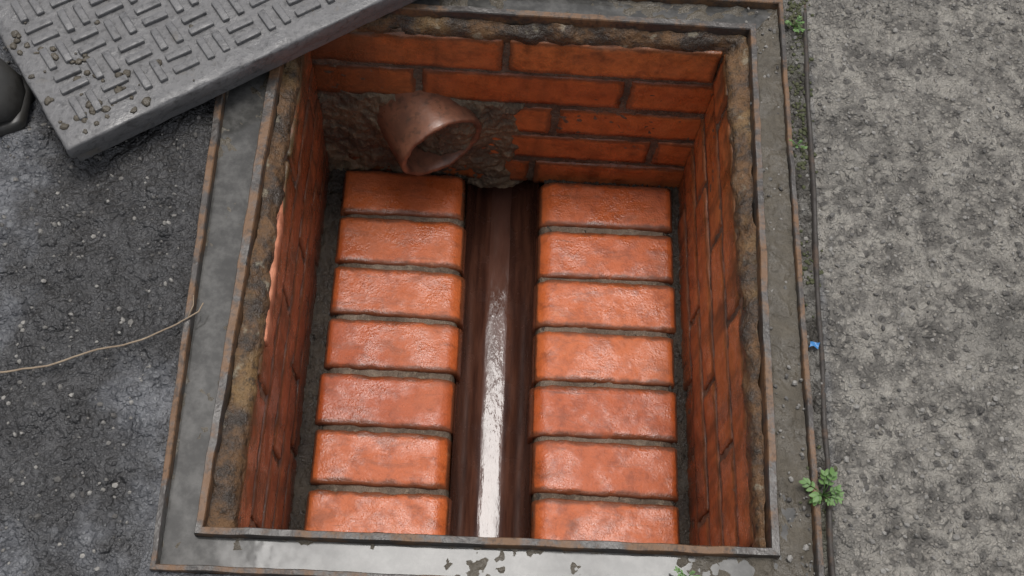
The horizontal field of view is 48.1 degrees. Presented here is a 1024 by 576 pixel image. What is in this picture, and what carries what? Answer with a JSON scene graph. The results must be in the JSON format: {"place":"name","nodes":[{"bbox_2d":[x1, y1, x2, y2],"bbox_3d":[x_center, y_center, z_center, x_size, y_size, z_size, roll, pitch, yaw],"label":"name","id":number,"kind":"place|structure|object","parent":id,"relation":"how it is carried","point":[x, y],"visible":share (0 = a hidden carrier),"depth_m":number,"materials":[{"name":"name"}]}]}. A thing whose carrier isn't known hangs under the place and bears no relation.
{"place":"outdoors","nodes":[
{"label":"outdoors","id":0,"kind":"place"},
{"bbox_2d":[0,0,1023,575],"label":"asphalt ground","id":1,"kind":"structure","parent":0,"point":[90,380],"depth_m":1.10,"materials":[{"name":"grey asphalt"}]},
{"bbox_2d":[0,58,33,136],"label":"rubber boot","id":2,"kind":"object","parent":1,"relation":"on","point":[16,95],"visible":0.86,"depth_m":1.14,"materials":[{"name":"black rubber"}]},
{"bbox_2d":[0,295,203,372],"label":"twig","id":3,"kind":"object","parent":1,"relation":"on","point":[188,316],"visible":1,"depth_m":1.05,"materials":[{"name":"brown wood"}]},
{"bbox_2d":[0,0,415,160],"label":"manhole cover","id":4,"kind":"object","parent":1,"relation":"on","point":[99,76],"visible":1,"depth_m":1.16,"materials":[{"name":"grey metal"}]},
{"bbox_2d":[207,14,765,547],"bbox_3d":[-0.013,0.058,1.301,0.629,0.389,0.738,3,64,-2],"label":"brick inspection chamber","id":5,"kind":"object","parent":1,"relation":"on","point":[631,150],"visible":0.84,"depth_m":1.36,"materials":[{"name":"orange brick"}]},
{"bbox_2d":[377,90,481,175],"bbox_3d":[-0.117,-0.223,1.419,0.112,0.117,0.137,-27,69,-15],"label":"inlet pipe","id":6,"kind":"object","parent":5,"relation":"attached to","point":[408,123],"visible":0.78,"depth_m":1.37,"materials":[{"name":"ceramic"}]},
{"bbox_2d":[447,180,538,537],"bbox_3d":[-0.021,0.098,1.445,0.095,0.066,0.830,3,64,-2],"label":"drain channel","id":7,"kind":"object","parent":5,"relation":"in","point":[515,506],"visible":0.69,"depth_m":1.47,"materials":[{"name":"ceramic"}]},
{"bbox_2d":[477,187,511,536],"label":"channel water","id":8,"kind":"structure","parent":7,"relation":"in","point":[488,515],"depth_m":1.48,"materials":[{"name":"liquid"}]},
{"bbox_2d":[149,0,824,575],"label":"manhole frame","id":9,"kind":"object","parent":1,"relation":"on","point":[187,540],"visible":0.88,"depth_m":1.07,"materials":[{"name":"grey metal"}]},
{"bbox_2d":[785,15,804,31],"bbox_3d":[0.312,-0.289,1.259,0.018,0.011,0.024,-34,71,-17],"label":"weed","id":10,"kind":"object","parent":1,"relation":"on","point":[791,24],"visible":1,"depth_m":1.26,"materials":[{"name":"green plant"}]},
{"bbox_2d":[789,139,806,148],"bbox_3d":[0.298,-0.150,1.195,0.020,0.006,0.012,3,64,-2],"label":"weed","id":11,"kind":"object","parent":1,"relation":"on","point":[800,141],"visible":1,"depth_m":1.19,"materials":[{"name":"green plant"}]},
{"bbox_2d":[784,0,837,520],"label":"weeds","id":12,"kind":"object","parent":1,"relation":"on","point":[802,164],"visible":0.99,"depth_m":1.22,"materials":[{"name":"green plant"}]},
{"bbox_2d":[810,341,819,348],"bbox_3d":[0.289,0.054,1.097,0.010,0.004,0.008,3,64,-2],"label":"plastic scrap","id":13,"kind":"object","parent":1,"relation":"on","point":[815,344],"visible":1,"depth_m":1.10,"materials":[{"name":"blue plastic"}]},
{"bbox_2d":[802,4,835,575],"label":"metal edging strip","id":14,"kind":"object","parent":1,"relation":"on","point":[824,431],"visible":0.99,"depth_m":1.13,"materials":[{"name":"metal"}]},
{"bbox_2d":[799,467,843,505],"bbox_3d":[0.280,0.181,1.028,0.037,0.020,0.034,-15,66,-10],"label":"weed","id":15,"kind":"object","parent":1,"relation":"on","point":[816,498],"visible":1,"depth_m":1.03,"materials":[{"name":"green plant"}]},
{"bbox_2d":[674,566,699,575],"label":"weed","id":16,"kind":"object","parent":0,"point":[677,569],"visible":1,"depth_m":0.99,"materials":[{"name":"green plant"}]}
]}

